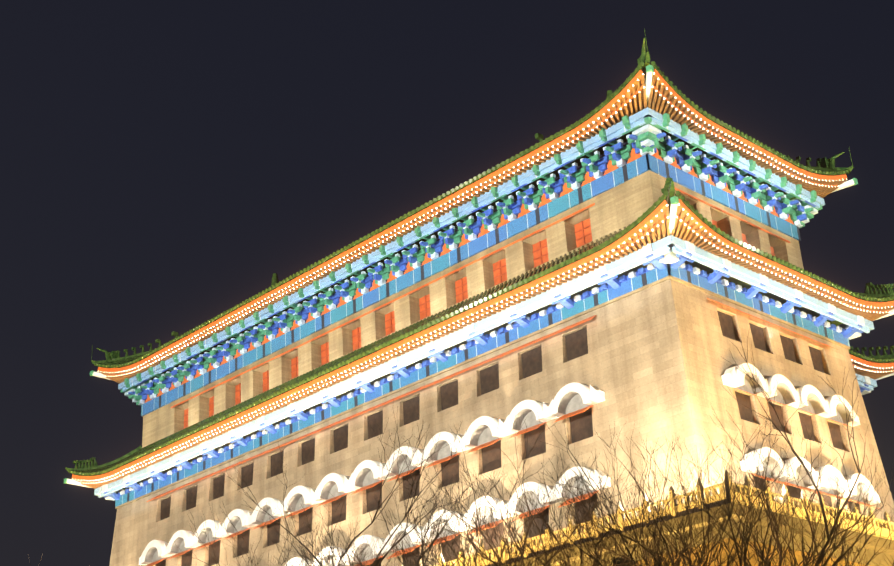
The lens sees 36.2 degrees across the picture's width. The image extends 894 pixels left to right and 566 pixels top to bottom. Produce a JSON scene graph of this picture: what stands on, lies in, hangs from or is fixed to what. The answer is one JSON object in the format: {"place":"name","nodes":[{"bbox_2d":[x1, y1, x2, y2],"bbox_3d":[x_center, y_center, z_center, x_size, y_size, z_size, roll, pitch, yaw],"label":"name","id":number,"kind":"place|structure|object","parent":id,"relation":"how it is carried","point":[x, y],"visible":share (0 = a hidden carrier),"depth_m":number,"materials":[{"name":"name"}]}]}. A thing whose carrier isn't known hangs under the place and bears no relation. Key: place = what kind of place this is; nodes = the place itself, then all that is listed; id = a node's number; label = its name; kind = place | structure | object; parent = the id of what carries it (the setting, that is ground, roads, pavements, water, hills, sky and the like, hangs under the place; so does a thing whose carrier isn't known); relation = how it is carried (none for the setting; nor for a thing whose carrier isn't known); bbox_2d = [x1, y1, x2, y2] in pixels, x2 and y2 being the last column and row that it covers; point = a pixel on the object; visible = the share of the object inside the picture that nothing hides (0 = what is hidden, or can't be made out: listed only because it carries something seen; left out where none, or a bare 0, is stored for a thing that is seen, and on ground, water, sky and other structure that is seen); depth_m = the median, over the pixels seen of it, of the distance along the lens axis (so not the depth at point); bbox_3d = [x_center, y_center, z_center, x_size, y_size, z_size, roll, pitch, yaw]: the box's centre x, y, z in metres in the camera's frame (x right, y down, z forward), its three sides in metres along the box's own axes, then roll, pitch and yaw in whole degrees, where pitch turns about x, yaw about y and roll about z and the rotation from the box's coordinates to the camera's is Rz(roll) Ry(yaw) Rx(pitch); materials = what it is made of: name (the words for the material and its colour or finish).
{"place":"outdoors","nodes":[
{"label":"outdoors","id":0,"kind":"place"},
{"bbox_2d":[0,0,893,565],"label":"sky","id":1,"kind":"structure","parent":0,"point":[161,160],"materials":[{"name":"black"}]},
{"bbox_2d":[633,538,870,565],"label":"gate platform","id":2,"kind":"structure","parent":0,"point":[798,555],"depth_m":70.41,"materials":[{"name":"brick"}]},
{"bbox_2d":[109,279,893,565],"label":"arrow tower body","id":3,"kind":"structure","parent":2,"relation":"on","point":[653,364],"depth_m":88.05,"materials":[{"name":"grey brick"}]},
{"bbox_2d":[141,170,811,482],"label":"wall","id":4,"kind":"structure","parent":3,"relation":"on","point":[621,206],"depth_m":98.43,"materials":[{"name":"beige paint"}]},
{"bbox_2d":[141,154,800,415],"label":"frieze beam","id":5,"kind":"structure","parent":4,"relation":"on","point":[604,183],"depth_m":98.34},
{"bbox_2d":[144,141,794,402],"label":"bracket panels","id":6,"kind":"object","parent":5,"relation":"on","point":[556,179],"depth_m":97.33,"materials":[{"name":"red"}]},
{"bbox_2d":[90,64,857,405],"bbox_3d":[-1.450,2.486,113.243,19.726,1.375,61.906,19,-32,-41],"label":"brackets","id":7,"kind":"object","parent":6,"relation":"attached to","point":[515,207],"visible":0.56,"depth_m":98.55,"materials":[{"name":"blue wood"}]},
{"bbox_2d":[118,107,824,391],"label":"eave purlin","id":8,"kind":"object","parent":7,"relation":"on","point":[618,129],"visible":0.75,"depth_m":97.63,"materials":[{"name":"wood"}]},
{"bbox_2d":[98,69,846,402],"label":"orange eave trim","id":9,"kind":"structure","parent":5,"relation":"on","point":[566,189],"depth_m":97.18,"materials":[{"name":"paint"}]},
{"bbox_2d":[96,61,847,379],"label":"roof eaves","id":10,"kind":"object","parent":9,"relation":"on","point":[123,362],"visible":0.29,"depth_m":102.00,"materials":[{"name":"orange wood"}]},
{"bbox_2d":[171,90,612,336],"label":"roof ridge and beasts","id":11,"kind":"structure","parent":10,"relation":"on","point":[538,136],"depth_m":122.34,"materials":[{"name":"green tile"}]},
{"bbox_2d":[91,29,853,366],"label":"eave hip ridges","id":12,"kind":"object","parent":10,"relation":"on","point":[645,59],"visible":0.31,"depth_m":102.01,"materials":[{"name":"green tile"}]},
{"bbox_2d":[98,74,846,383],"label":"eave rafters","id":13,"kind":"object","parent":9,"relation":"attached to","point":[822,191],"visible":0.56,"depth_m":96.58,"materials":[{"name":"wood"}]},
{"bbox_2d":[104,75,843,371],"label":"eave soffit","id":14,"kind":"structure","parent":13,"relation":"attached to","point":[633,104],"depth_m":88.65,"materials":[{"name":"wood"}]},
{"bbox_2d":[113,73,836,376],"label":"eave rafter lights","id":15,"kind":"object","parent":13,"relation":"attached to","point":[476,192],"visible":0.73,"depth_m":96.69,"materials":[{"name":"white"}]},
{"bbox_2d":[183,217,774,428],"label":"window shutters","id":16,"kind":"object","parent":4,"relation":"on","point":[425,310],"depth_m":102.37,"materials":[{"name":"red wood"}]},
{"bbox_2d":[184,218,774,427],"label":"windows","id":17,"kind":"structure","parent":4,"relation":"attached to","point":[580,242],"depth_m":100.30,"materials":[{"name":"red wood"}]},
{"bbox_2d":[115,275,849,508],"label":"cornice","id":18,"kind":"structure","parent":3,"relation":"on","point":[528,336],"depth_m":93.09,"materials":[{"name":"white paint"}]},
{"bbox_2d":[115,264,849,506],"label":"frieze beam","id":19,"kind":"structure","parent":18,"relation":"on","point":[637,282],"depth_m":93.51,"materials":[{"name":"blue paint"}]},
{"bbox_2d":[67,204,893,500],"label":"brackets","id":20,"kind":"object","parent":19,"relation":"on","point":[613,282],"visible":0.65,"depth_m":93.04,"materials":[{"name":"blue wood"}]},
{"bbox_2d":[64,196,678,483],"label":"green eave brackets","id":21,"kind":"object","parent":20,"relation":"attached to","point":[674,199],"visible":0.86,"depth_m":79.53,"materials":[{"name":"green wood"}]},
{"bbox_2d":[94,235,873,497],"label":"eave purlin","id":22,"kind":"object","parent":20,"relation":"on","point":[660,247],"visible":0.92,"depth_m":92.19,"materials":[{"name":"white wood"}]},
{"bbox_2d":[73,205,893,488],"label":"eave rafters","id":23,"kind":"object","parent":22,"relation":"on","point":[718,252],"visible":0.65,"depth_m":90.94,"materials":[{"name":"orange wood"}]},
{"bbox_2d":[72,204,889,483],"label":"eave rafter lights","id":24,"kind":"object","parent":23,"relation":"attached to","point":[497,308],"visible":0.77,"depth_m":91.27,"materials":[{"name":"white"}]},
{"bbox_2d":[72,199,893,482],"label":"orange eave trim","id":25,"kind":"structure","parent":23,"relation":"attached to","point":[648,219],"depth_m":91.13,"materials":[{"name":"paint"}]},
{"bbox_2d":[70,191,893,490],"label":"roof eaves","id":26,"kind":"object","parent":25,"relation":"on","point":[444,315],"visible":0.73,"depth_m":96.17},
{"bbox_2d":[65,177,893,473],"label":"eave hip ridges","id":27,"kind":"object","parent":26,"relation":"on","point":[669,187],"visible":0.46,"depth_m":97.78,"materials":[{"name":"green tile"}]},
{"bbox_2d":[101,206,888,478],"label":"eave soffit","id":28,"kind":"structure","parent":23,"relation":"attached to","point":[627,241],"depth_m":82.59,"materials":[{"name":"orange wood"}]},
{"bbox_2d":[155,311,860,565],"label":"windows","id":29,"kind":"structure","parent":3,"relation":"on","point":[581,425],"depth_m":92.20,"materials":[{"name":"brown wood"}]},
{"bbox_2d":[144,372,873,565],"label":"window arches","id":30,"kind":"structure","parent":3,"relation":"attached to","point":[570,402],"depth_m":90.06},
{"bbox_2d":[139,363,880,565],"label":"window awnings","id":31,"kind":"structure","parent":3,"relation":"attached to","point":[733,377],"depth_m":88.81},
{"bbox_2d":[147,188,878,565],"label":"wall band","id":32,"kind":"object","parent":3,"relation":"on","point":[401,552],"depth_m":94.91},
{"bbox_2d":[556,520,893,565],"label":"platform cornice","id":33,"kind":"structure","parent":2,"relation":"on","point":[877,558],"depth_m":73.24,"materials":[{"name":"concrete"}]},
{"bbox_2d":[511,503,893,565],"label":"platform ledge","id":34,"kind":"object","parent":33,"relation":"on","point":[879,545],"visible":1,"depth_m":73.18,"materials":[{"name":"concrete"}]},
{"bbox_2d":[401,471,893,565],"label":"parapet","id":35,"kind":"structure","parent":34,"relation":"on","point":[884,532],"depth_m":74.16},
{"bbox_2d":[859,384,869,392],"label":"eave brackets","id":36,"kind":"object","parent":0,"point":[862,388],"visible":0.02,"depth_m":107.51,"materials":[{"name":"blue paint"}]},
{"bbox_2d":[855,373,876,390],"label":"brackets","id":37,"kind":"object","parent":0,"point":[860,378],"visible":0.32,"depth_m":107.34,"materials":[{"name":"wood"}]},
{"bbox_2d":[848,349,893,362],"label":"roof tiles","id":38,"kind":"object","parent":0,"point":[873,359],"visible":0.06,"depth_m":105.58,"materials":[{"name":"green tile"}]},
{"bbox_2d":[850,355,893,371],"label":"eave fascia","id":39,"kind":"structure","parent":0,"point":[873,364],"depth_m":105.51,"materials":[{"name":"orange wood"}]},
{"bbox_2d":[851,359,893,379],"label":"eave rafters","id":40,"kind":"object","parent":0,"point":[875,374],"visible":0.17,"depth_m":106.59,"materials":[{"name":"brown wood"}]},
{"bbox_2d":[861,373,893,394],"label":"pale annex eave brackets","id":41,"kind":"object","parent":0,"point":[867,381],"visible":0.04,"depth_m":108.07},
{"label":"annex","id":42,"kind":"object","parent":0,"visible":0},
{"bbox_2d":[850,345,893,357],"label":"roof ridge figurines","id":43,"kind":"object","parent":42,"relation":"on","point":[884,355],"visible":0.08,"depth_m":109.52,"materials":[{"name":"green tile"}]},
{"label":"ground","id":44,"kind":"structure","parent":0,"visible":0},
{"bbox_2d":[174,501,401,565],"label":"bare tree","id":45,"kind":"object","parent":44,"relation":"on","point":[242,537],"visible":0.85,"depth_m":36.08,"materials":[{"name":"brown plant"}]},
{"bbox_2d":[238,518,401,565],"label":"bare tree","id":46,"kind":"object","parent":44,"relation":"on","point":[328,550],"visible":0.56,"depth_m":31.07,"materials":[{"name":"brown plant"}]},
{"bbox_2d":[315,510,593,565],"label":"bare tree","id":47,"kind":"object","parent":44,"relation":"on","point":[427,551],"visible":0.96,"depth_m":23.69,"materials":[{"name":"brown plant"}]},
{"bbox_2d":[222,400,736,565],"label":"bare tree","id":48,"kind":"object","parent":44,"relation":"on","point":[390,536],"visible":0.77,"depth_m":29.33,"materials":[{"name":"brown plant"}]},
{"bbox_2d":[226,412,768,565],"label":"bare tree","id":49,"kind":"object","parent":44,"relation":"on","point":[590,540],"visible":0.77,"depth_m":24.95,"materials":[{"name":"brown plant"}]},
{"bbox_2d":[334,421,763,565],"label":"bare tree","id":50,"kind":"object","parent":44,"relation":"on","point":[511,543],"visible":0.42,"depth_m":37.02,"materials":[{"name":"brown plant"}]},
{"bbox_2d":[610,556,631,565],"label":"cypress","id":51,"kind":"object","parent":44,"relation":"on","point":[620,561],"visible":0.31,"depth_m":50.65,"materials":[{"name":"brown plant"}]},
{"bbox_2d":[396,376,893,565],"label":"bare tree","id":52,"kind":"object","parent":44,"relation":"on","point":[559,541],"visible":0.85,"depth_m":23.59,"materials":[{"name":"brown plant"}]},
{"bbox_2d":[544,449,778,565],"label":"bare tree","id":53,"kind":"object","parent":44,"relation":"on","point":[686,537],"visible":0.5,"depth_m":28.25,"materials":[{"name":"brown plant"}]},
{"bbox_2d":[533,329,893,565],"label":"bare tree","id":54,"kind":"object","parent":44,"relation":"on","point":[821,556],"visible":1,"depth_m":16.77,"materials":[{"name":"brown plant"}]}
]}

